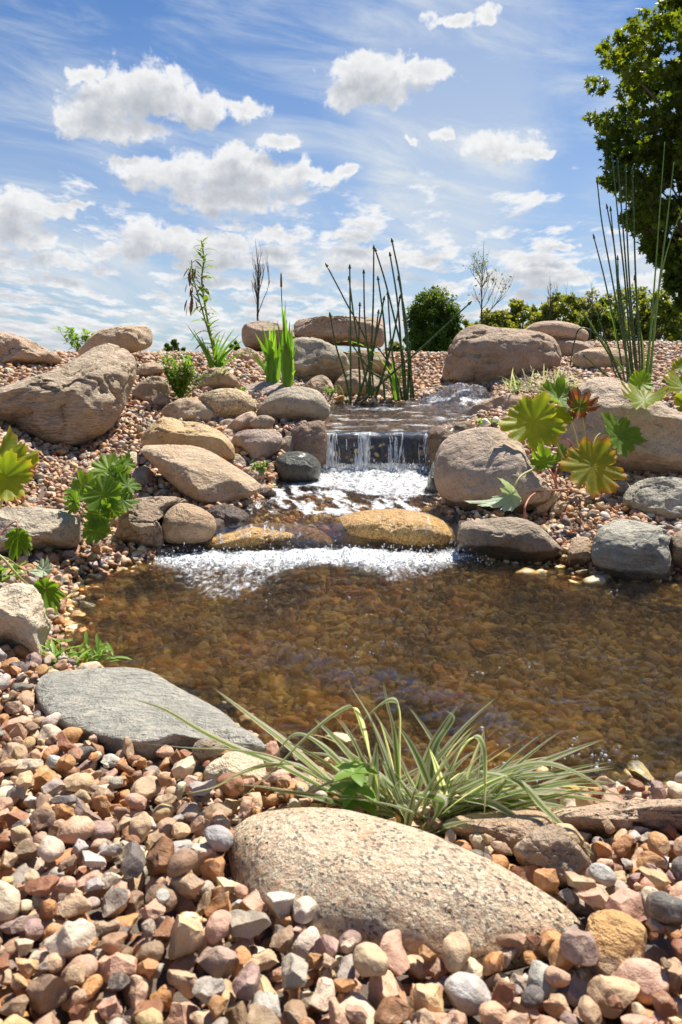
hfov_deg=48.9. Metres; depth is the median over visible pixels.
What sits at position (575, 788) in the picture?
pebble
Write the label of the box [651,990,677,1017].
pebble
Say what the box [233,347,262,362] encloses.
stone
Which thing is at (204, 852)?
pebble
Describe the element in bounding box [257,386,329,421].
boulder
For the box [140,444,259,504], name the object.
boulder
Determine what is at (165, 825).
pebble
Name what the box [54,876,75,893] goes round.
pebble
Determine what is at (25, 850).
pebble
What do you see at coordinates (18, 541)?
drooping plant
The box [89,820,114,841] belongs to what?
pebble
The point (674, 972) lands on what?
pebble
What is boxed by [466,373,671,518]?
umbrella plant
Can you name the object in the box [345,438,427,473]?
boulder
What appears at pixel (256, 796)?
pebble
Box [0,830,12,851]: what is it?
pebble
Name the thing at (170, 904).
pebble
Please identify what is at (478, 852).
pebble
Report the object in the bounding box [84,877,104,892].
pebble
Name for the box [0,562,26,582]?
weed
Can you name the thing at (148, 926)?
pebble
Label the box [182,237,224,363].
willowherb
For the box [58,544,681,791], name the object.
pool water
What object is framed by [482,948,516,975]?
pebble
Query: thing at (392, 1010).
pebble
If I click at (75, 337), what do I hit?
shrub
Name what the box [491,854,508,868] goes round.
pebble
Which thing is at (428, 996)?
pebble
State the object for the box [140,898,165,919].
pebble
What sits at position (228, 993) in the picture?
pebble
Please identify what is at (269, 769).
pebble
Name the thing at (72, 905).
pebble
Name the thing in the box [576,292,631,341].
olive tree
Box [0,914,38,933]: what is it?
pebble
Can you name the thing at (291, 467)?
boulder
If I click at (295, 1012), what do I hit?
pebble
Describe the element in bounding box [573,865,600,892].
pebble
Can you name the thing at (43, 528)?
boulder
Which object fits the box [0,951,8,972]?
pebble
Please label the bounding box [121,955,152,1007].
pebble
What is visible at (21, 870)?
pebble
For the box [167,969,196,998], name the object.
pebble
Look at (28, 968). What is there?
pebble
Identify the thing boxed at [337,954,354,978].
pebble
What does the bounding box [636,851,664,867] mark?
pebble
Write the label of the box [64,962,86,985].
pebble
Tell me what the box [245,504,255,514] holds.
stone
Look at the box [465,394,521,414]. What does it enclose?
boulder
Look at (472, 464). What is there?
boulder
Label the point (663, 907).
pebble
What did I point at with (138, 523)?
boulder
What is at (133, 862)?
pebble
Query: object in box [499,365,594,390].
silver grass
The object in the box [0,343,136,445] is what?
boulder
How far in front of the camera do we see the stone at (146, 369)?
5.05 m
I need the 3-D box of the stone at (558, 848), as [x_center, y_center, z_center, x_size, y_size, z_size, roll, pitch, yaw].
[0.279,0.450,0.984,0.086,0.082,0.097,-9,14,-37]
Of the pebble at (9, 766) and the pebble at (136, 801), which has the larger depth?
the pebble at (9, 766)
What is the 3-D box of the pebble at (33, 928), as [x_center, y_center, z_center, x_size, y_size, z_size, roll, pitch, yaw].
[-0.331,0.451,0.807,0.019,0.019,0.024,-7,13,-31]
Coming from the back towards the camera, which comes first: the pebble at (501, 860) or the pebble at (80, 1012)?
the pebble at (501, 860)
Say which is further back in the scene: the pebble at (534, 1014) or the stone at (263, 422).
the stone at (263, 422)
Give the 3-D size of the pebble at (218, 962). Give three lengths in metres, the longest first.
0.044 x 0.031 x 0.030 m
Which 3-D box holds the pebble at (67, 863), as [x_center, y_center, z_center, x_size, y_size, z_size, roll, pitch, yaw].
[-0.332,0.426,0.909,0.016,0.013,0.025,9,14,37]
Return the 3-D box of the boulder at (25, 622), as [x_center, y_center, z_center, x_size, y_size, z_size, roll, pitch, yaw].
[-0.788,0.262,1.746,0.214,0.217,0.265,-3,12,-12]
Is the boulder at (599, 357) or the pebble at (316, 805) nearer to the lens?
the pebble at (316, 805)
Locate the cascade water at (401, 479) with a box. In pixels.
[203,461,458,551]
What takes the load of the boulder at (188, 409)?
on the ground at (62, 1017)
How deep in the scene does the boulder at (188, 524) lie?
2.81 m
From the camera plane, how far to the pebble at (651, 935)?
0.84 m
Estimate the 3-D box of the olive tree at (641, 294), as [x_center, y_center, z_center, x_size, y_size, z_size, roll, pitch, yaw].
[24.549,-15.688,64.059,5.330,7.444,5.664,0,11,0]
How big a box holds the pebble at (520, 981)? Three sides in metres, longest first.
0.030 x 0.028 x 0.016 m
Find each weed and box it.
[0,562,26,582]
[40,630,87,670]
[50,637,71,654]
[76,633,131,665]
[251,459,268,471]
[322,385,337,397]
[476,416,498,425]
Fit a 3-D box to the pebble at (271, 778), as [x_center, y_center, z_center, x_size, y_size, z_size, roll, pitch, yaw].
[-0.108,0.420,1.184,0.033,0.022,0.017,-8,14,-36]
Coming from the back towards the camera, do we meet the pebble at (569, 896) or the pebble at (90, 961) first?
the pebble at (569, 896)
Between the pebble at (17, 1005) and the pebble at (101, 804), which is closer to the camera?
the pebble at (17, 1005)
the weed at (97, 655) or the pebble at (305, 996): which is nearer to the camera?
the pebble at (305, 996)
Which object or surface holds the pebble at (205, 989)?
on the pebble at (228, 993)
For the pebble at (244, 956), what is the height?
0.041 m
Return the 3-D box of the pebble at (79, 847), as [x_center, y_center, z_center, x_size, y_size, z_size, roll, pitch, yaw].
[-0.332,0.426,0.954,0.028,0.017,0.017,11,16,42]
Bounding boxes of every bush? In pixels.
[154,352,206,398]
[163,339,185,351]
[229,340,240,350]
[382,338,406,351]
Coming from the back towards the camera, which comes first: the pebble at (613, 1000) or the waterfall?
the waterfall
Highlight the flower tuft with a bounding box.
[210,365,230,380]
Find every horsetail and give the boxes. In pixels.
[325,238,471,404]
[569,142,681,382]
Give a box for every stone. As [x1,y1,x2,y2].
[130,452,139,467]
[131,466,152,485]
[136,362,163,376]
[154,395,169,406]
[192,738,225,759]
[203,751,265,782]
[218,419,233,425]
[222,429,235,436]
[226,411,256,431]
[228,454,247,466]
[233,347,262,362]
[242,466,265,480]
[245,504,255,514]
[249,415,274,428]
[255,364,281,377]
[258,487,275,498]
[280,436,293,451]
[305,375,333,394]
[347,350,391,373]
[427,386,445,390]
[433,383,449,386]
[513,824,591,887]
[533,489,557,514]
[550,501,567,515]
[567,537,591,567]
[585,909,646,976]
[612,481,629,495]
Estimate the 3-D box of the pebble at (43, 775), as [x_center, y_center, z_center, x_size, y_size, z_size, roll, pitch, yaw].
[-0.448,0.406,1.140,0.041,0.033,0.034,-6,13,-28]
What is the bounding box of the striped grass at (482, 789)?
[136,683,635,855]
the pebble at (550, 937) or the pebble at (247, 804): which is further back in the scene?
the pebble at (247, 804)
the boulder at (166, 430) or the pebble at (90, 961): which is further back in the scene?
the boulder at (166, 430)
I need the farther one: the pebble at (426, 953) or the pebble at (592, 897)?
the pebble at (592, 897)
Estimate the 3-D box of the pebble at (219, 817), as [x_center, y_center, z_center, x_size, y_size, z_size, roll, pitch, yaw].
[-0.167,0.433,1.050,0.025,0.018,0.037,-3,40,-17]
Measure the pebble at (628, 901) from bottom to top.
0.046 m
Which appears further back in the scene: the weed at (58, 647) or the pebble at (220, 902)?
the weed at (58, 647)
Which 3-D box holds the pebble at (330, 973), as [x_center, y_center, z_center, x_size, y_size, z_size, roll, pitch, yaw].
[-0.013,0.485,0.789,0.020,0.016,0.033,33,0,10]
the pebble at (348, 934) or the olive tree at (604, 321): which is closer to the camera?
the pebble at (348, 934)
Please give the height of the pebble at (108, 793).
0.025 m
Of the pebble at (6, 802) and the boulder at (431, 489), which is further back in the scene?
the boulder at (431, 489)
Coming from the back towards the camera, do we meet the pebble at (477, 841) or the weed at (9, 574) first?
the weed at (9, 574)
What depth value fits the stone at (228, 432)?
3.98 m
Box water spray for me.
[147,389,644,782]
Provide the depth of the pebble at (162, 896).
0.86 m
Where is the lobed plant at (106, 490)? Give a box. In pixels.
[62,451,141,543]
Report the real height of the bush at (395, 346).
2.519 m
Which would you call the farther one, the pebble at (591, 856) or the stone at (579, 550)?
the stone at (579, 550)
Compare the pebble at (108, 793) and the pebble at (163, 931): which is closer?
the pebble at (163, 931)
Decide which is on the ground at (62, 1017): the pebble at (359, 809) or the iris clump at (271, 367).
the pebble at (359, 809)
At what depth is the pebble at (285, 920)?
0.86 m
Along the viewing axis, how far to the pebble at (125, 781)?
1.16 m
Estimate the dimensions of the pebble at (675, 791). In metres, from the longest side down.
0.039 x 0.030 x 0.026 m
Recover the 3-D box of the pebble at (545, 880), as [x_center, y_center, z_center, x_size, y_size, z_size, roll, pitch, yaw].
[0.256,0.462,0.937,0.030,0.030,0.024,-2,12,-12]
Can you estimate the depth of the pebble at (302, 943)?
0.83 m
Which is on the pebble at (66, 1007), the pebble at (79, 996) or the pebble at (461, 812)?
the pebble at (79, 996)
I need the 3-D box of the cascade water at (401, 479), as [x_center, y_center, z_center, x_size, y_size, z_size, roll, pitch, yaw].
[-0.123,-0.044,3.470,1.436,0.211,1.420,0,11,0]
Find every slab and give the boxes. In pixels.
[35,667,267,762]
[244,381,295,396]
[445,809,554,855]
[551,799,681,838]
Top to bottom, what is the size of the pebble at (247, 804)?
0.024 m
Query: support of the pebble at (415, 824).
on the ground at (62, 1017)
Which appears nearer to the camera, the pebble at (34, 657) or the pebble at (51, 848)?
the pebble at (51, 848)
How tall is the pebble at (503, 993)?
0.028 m
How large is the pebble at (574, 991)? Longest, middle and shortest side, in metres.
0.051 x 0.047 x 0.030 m
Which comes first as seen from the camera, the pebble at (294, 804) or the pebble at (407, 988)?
the pebble at (407, 988)
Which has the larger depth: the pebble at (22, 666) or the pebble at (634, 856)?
the pebble at (22, 666)
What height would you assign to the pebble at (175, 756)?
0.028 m
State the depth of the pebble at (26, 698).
1.41 m
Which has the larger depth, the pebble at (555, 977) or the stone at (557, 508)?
the stone at (557, 508)
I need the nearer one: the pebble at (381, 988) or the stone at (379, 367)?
the pebble at (381, 988)
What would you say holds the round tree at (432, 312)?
on the ground at (62, 1017)
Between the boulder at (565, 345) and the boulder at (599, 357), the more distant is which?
the boulder at (565, 345)
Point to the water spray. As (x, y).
(420, 550)
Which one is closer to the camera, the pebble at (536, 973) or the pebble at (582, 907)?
the pebble at (536, 973)
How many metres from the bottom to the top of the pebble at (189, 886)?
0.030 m
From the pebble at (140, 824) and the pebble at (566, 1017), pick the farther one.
the pebble at (140, 824)
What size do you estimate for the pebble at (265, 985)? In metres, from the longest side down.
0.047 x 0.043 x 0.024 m
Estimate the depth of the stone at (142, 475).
3.39 m
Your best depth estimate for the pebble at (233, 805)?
1.11 m
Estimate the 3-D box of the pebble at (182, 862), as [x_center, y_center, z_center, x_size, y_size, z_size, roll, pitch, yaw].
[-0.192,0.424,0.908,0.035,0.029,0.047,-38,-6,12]
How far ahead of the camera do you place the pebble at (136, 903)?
0.89 m
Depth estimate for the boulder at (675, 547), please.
2.53 m
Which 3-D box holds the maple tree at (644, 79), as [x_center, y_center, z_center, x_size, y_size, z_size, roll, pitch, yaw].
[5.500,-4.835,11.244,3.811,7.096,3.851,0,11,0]
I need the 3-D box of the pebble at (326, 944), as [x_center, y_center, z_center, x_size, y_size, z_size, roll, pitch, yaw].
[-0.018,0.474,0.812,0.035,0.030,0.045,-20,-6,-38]
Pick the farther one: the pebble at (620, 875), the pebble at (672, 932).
the pebble at (620, 875)
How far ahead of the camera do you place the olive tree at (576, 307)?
66.74 m
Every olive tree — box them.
[460,319,478,330]
[467,308,518,328]
[507,297,536,328]
[519,302,559,328]
[534,292,586,323]
[559,297,606,340]
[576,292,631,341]
[597,283,660,341]
[629,288,681,341]
[661,318,681,341]
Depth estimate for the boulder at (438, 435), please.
3.96 m
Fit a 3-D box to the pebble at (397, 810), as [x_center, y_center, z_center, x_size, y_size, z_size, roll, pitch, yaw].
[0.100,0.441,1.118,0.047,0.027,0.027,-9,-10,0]
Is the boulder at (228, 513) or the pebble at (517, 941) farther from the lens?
the boulder at (228, 513)
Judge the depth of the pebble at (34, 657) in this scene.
1.60 m
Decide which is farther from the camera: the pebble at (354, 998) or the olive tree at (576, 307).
the olive tree at (576, 307)
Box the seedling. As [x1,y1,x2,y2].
[326,761,377,816]
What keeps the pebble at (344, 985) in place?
on the pebble at (341, 996)
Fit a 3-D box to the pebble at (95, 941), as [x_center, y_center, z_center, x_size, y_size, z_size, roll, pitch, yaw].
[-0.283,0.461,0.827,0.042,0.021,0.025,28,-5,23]
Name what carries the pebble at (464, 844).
on the ground at (62, 1017)
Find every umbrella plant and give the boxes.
[0,426,39,508]
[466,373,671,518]
[628,357,681,411]
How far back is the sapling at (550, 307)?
28.91 m
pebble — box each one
[0,742,27,762]
[0,759,17,773]
[0,797,13,810]
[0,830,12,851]
[0,850,17,867]
[0,880,20,922]
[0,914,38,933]
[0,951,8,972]
[0,986,16,1003]
[0,994,28,1017]
[1,715,29,733]
[2,1014,31,1023]
[3,809,29,829]
[4,700,24,713]
[7,785,26,798]
[8,863,31,898]
[9,661,28,677]
[9,723,26,739]
[10,682,33,691]
[10,825,30,845]
[11,973,27,990]
[13,758,43,776]
[13,839,38,861]
[14,938,33,955]
[15,770,33,788]
[16,691,34,709]
[16,958,39,978]
[23,918,43,940]
[24,652,41,667]
[24,875,59,896]
[27,974,70,1015]
[28,949,48,978]
[29,805,55,830]
[32,895,51,909]
[33,765,60,792]
[36,724,61,739]
[37,960,49,970]
[38,835,64,862]
[38,897,57,919]
[39,931,57,947]
[41,778,65,795]
[44,920,95,957]
[44,953,65,973]
[45,755,60,769]
[50,794,79,805]
[52,804,74,819]
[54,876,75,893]
[55,754,75,771]
[56,815,94,843]
[56,893,91,918]
[57,732,75,752]
[58,854,76,870]
[60,954,97,985]
[61,984,89,1012]
[63,772,94,792]
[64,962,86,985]
[67,867,107,898]
[69,1005,89,1021]
[70,988,89,1006]
[71,839,88,854]
[71,913,98,945]
[74,798,100,820]
[77,661,102,669]
[81,974,102,998]
[82,850,105,868]
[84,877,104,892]
[88,992,102,1009]
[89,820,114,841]
[89,988,116,1010]
[90,947,105,960]
[91,787,113,801]
[92,795,110,817]
[93,920,119,937]
[96,995,122,1020]
[97,952,137,982]
[98,841,123,856]
[99,931,127,955]
[101,753,121,767]
[101,872,121,888]
[101,887,127,917]
[108,972,129,990]
[109,776,122,788]
[111,877,129,904]
[113,789,133,809]
[114,913,138,926]
[116,814,130,830]
[118,925,131,935]
[119,775,128,786]
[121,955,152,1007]
[122,841,145,878]
[122,1007,134,1023]
[123,736,135,763]
[124,890,144,915]
[125,793,146,810]
[128,811,151,842]
[129,975,147,1010]
[130,775,161,799]
[132,928,169,955]
[132,997,163,1023]
[135,941,163,961]
[135,1008,162,1023]
[138,958,158,979]
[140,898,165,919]
[141,919,155,942]
[144,829,158,850]
[145,884,177,912]
[146,836,174,875]
[149,984,174,1008]
[151,804,173,823]
[152,833,164,842]
[152,916,174,940]
[154,744,173,758]
[154,794,176,804]
[154,888,169,905]
[156,817,175,838]
[160,958,171,970]
[164,1001,197,1023]
[167,848,197,877]
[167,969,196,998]
[168,914,203,959]
[168,954,197,971]
[169,873,204,898]
[170,749,181,762]
[171,756,195,779]
[172,822,190,839]
[176,802,203,822]
[189,779,216,795]
[189,812,204,832]
[190,1010,212,1023]
[191,844,215,876]
[192,976,225,1005]
[197,946,237,978]
[198,928,224,957]
[200,856,224,885]
[202,802,231,822]
[204,825,232,851]
[204,891,231,918]
[204,910,230,944]
[208,994,228,1022]
[212,809,230,829]
[216,773,243,797]
[217,877,239,893]
[220,978,235,1016]
[224,799,239,812]
[225,1000,247,1023]
[229,909,270,938]
[229,938,250,953]
[231,945,251,981]
[232,961,259,1000]
[238,796,254,818]
[240,889,265,911]
[242,958,259,966]
[245,1004,280,1023]
[248,792,262,809]
[249,809,261,816]
[250,991,280,1018]
[252,779,269,794]
[252,949,278,971]
[258,974,281,1001]
[264,773,279,784]
[265,759,279,773]
[266,891,294,918]
[269,925,293,953]
[273,914,292,933]
[276,788,290,801]
[281,953,307,990]
[283,999,306,1023]
[286,801,300,808]
[286,926,320,961]
[293,896,317,923]
[298,991,313,1008]
[299,797,312,806]
[306,783,322,793]
[306,953,322,968]
[308,934,338,969]
[309,803,323,807]
[309,977,335,1011]
[319,966,336,979]
[321,953,338,967]
[325,796,341,808]
[328,997,350,1023]
[332,978,357,991]
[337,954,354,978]
[337,992,349,1001]
[338,930,361,952]
[339,992,378,1023]
[340,937,355,952]
[345,1004,368,1023]
[353,942,388,976]
[355,805,362,812]
[367,970,407,1010]
[374,996,412,1023]
[380,929,409,976]
[392,798,422,815]
[402,984,411,993]
[407,955,426,978]
[411,817,438,835]
[413,983,443,1011]
[415,1008,435,1023]
[418,945,436,960]
[423,957,447,979]
[425,976,451,1005]
[427,816,442,828]
[438,1010,466,1023]
[442,931,470,972]
[444,972,491,1015]
[451,794,466,815]
[455,840,471,849]
[460,957,483,979]
[469,832,488,852]
[469,849,483,856]
[479,1000,506,1023]
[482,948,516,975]
[483,846,492,860]
[484,951,503,970]
[490,842,512,855]
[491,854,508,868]
[491,980,515,1010]
[496,933,526,954]
[503,1010,529,1023]
[508,972,527,990]
[510,864,540,885]
[510,997,540,1023]
[520,984,543,1008]
[522,951,539,964]
[526,933,541,945]
[527,960,556,999]
[533,868,559,892]
[533,1015,558,1023]
[537,930,560,957]
[543,993,570,1018]
[544,965,570,987]
[545,799,559,808]
[548,939,573,971]
[557,823,583,846]
[557,970,588,1007]
[558,888,579,905]
[559,798,576,807]
[559,928,599,966]
[560,1010,583,1023]
[561,785,580,793]
[563,924,577,931]
[565,871,596,890]
[567,893,594,915]
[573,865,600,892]
[575,793,592,805]
[578,888,605,908]
[578,995,601,1023]
[583,843,596,862]
[587,975,639,1018]
[588,863,616,886]
[591,884,608,911]
[594,841,612,857]
[600,787,622,802]
[601,819,615,833]
[604,887,650,924]
[606,993,623,1010]
[611,880,629,893]
[612,834,634,856]
[614,870,626,882]
[615,958,668,1005]
[620,1014,654,1023]
[626,778,644,791]
[631,847,642,866]
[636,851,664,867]
[639,831,651,843]
[639,866,670,887]
[641,886,657,905]
[644,920,664,940]
[644,937,676,964]
[645,917,664,933]
[646,891,681,925]
[647,831,669,856]
[649,780,666,798]
[649,1011,668,1023]
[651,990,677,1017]
[660,957,671,969]
[661,957,681,988]
[664,881,681,898]
[664,924,681,940]
[668,783,681,798]
[671,995,681,1018]
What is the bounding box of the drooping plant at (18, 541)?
[0,521,66,614]
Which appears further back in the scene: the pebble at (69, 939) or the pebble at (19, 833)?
the pebble at (19, 833)
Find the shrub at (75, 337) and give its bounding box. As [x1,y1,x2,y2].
[52,326,94,351]
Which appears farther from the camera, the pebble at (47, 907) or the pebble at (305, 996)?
the pebble at (47, 907)
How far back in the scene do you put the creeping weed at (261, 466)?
3.62 m
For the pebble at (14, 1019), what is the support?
on the ground at (62, 1017)
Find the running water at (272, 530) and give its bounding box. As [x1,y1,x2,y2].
[217,507,443,542]
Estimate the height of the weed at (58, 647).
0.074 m
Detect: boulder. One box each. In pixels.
[0,332,61,365]
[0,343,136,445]
[0,507,80,555]
[0,583,50,654]
[77,325,152,355]
[116,496,187,549]
[132,376,171,401]
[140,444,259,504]
[141,417,234,460]
[161,397,217,422]
[161,503,215,545]
[198,388,256,419]
[199,367,239,388]
[202,522,335,549]
[207,504,251,528]
[227,807,583,971]
[232,429,281,460]
[242,320,296,351]
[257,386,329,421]
[274,451,320,485]
[281,337,349,383]
[291,420,326,465]
[293,316,383,347]
[332,509,454,548]
[333,369,382,396]
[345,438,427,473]
[424,421,473,466]
[427,460,437,498]
[433,427,550,514]
[442,324,561,382]
[456,517,562,562]
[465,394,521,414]
[526,321,588,341]
[556,339,593,356]
[557,377,681,474]
[573,347,628,368]
[591,519,672,580]
[622,477,681,520]
[669,530,681,568]
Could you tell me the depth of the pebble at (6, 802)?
1.04 m
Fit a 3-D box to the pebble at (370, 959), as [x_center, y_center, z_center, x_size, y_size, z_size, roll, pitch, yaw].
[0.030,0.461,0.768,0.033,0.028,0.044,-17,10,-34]
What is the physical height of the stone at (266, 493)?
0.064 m
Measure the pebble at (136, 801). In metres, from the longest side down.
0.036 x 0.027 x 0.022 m
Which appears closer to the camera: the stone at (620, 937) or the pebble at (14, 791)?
the stone at (620, 937)
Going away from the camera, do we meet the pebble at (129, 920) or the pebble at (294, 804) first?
the pebble at (129, 920)
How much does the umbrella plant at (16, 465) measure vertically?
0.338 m
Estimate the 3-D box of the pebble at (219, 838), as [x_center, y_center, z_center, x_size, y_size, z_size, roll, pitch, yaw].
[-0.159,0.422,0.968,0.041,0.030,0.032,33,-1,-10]
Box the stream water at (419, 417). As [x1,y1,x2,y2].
[323,382,494,436]
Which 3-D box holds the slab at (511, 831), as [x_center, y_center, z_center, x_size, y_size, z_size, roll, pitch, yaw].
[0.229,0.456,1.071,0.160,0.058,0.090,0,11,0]
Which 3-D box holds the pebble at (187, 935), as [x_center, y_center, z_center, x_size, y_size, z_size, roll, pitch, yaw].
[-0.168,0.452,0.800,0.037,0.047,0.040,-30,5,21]
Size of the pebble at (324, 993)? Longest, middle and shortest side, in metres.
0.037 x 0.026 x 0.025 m
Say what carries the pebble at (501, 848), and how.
on the pebble
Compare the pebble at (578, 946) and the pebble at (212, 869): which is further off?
the pebble at (212, 869)
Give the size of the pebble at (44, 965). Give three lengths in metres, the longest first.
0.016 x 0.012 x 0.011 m
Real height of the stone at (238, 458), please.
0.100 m
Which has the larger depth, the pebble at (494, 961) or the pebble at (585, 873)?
the pebble at (585, 873)
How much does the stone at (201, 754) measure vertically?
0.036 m
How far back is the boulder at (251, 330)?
6.63 m
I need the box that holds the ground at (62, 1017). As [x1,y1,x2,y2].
[0,349,681,1023]
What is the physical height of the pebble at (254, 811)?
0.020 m
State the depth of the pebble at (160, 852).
0.93 m
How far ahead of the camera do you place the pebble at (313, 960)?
0.78 m
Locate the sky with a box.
[0,0,681,351]
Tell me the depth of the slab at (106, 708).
1.36 m
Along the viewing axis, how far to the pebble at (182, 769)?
1.19 m
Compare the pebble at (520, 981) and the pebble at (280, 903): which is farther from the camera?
the pebble at (280, 903)
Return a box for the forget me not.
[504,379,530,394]
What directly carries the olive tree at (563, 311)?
on the ground at (62, 1017)
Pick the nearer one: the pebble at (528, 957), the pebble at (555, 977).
the pebble at (555, 977)
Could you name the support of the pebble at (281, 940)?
on the ground at (62, 1017)
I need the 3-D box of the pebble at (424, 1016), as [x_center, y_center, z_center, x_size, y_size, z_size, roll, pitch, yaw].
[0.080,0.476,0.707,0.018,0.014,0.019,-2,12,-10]
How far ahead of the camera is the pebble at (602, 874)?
0.91 m
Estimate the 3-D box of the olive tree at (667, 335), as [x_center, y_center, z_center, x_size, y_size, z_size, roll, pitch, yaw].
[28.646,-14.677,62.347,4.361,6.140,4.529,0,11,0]
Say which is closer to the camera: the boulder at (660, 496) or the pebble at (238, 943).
the pebble at (238, 943)
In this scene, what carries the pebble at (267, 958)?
on the ground at (62, 1017)
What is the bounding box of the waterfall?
[322,432,415,471]
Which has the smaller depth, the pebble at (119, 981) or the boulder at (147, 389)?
the pebble at (119, 981)
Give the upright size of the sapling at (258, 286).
3.174 m
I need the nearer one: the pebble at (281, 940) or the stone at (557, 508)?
the pebble at (281, 940)
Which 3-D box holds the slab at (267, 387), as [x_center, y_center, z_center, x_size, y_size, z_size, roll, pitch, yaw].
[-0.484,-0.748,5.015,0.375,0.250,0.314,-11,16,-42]
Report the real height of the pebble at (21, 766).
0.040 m
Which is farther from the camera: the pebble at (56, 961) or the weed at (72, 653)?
the weed at (72, 653)
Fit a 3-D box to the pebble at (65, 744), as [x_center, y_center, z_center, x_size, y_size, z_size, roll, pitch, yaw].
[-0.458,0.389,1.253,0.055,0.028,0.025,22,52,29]
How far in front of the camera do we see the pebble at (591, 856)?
1.04 m
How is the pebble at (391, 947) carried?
on the ground at (62, 1017)
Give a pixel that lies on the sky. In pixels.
(133, 133)
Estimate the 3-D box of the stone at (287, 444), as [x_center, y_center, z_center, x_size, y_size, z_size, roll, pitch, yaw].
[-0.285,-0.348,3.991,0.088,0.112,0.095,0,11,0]
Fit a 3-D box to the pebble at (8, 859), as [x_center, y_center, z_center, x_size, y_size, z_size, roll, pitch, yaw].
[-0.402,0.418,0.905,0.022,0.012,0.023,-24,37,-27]
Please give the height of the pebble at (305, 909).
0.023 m
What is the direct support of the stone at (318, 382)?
on the ground at (62, 1017)
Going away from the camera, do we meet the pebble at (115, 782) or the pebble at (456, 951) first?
the pebble at (456, 951)
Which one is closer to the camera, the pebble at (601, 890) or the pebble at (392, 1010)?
the pebble at (392, 1010)
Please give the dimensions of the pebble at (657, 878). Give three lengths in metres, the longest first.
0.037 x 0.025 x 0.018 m
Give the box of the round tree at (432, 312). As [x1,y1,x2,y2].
[402,284,464,351]
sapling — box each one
[251,239,269,320]
[462,248,514,324]
[545,281,574,320]
[573,286,608,340]
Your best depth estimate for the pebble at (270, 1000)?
0.73 m
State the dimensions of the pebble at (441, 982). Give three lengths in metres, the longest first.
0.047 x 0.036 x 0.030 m
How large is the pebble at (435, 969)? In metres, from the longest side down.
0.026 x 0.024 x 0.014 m
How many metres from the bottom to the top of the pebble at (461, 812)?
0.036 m
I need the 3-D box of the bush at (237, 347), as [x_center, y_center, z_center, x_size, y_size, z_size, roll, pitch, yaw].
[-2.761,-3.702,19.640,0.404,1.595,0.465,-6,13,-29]
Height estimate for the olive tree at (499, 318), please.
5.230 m
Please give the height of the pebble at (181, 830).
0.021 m
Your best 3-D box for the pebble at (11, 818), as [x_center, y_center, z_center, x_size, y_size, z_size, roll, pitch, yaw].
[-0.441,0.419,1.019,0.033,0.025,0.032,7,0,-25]
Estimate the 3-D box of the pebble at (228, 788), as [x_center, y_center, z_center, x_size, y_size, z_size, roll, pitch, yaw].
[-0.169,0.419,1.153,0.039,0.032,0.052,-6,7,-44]
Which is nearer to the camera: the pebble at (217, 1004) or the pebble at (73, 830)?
the pebble at (217, 1004)
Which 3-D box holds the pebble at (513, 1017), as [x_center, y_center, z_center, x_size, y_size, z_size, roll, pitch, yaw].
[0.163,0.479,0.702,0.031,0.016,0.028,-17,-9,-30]
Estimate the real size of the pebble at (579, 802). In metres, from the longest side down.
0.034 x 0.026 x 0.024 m
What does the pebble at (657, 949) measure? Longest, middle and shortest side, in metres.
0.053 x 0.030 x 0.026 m
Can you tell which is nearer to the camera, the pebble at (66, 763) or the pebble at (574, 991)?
the pebble at (574, 991)
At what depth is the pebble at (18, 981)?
0.72 m
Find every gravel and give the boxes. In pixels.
[44,399,681,800]
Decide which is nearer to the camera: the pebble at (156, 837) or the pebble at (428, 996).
the pebble at (428, 996)
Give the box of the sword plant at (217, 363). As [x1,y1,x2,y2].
[187,325,248,368]
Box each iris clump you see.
[251,324,280,382]
[277,273,297,385]
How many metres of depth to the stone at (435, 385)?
6.37 m
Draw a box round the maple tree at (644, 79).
[580,0,681,321]
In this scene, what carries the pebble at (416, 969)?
on the ground at (62, 1017)
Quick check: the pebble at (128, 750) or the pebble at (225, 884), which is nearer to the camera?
the pebble at (225, 884)
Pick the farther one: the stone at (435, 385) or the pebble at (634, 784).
the stone at (435, 385)

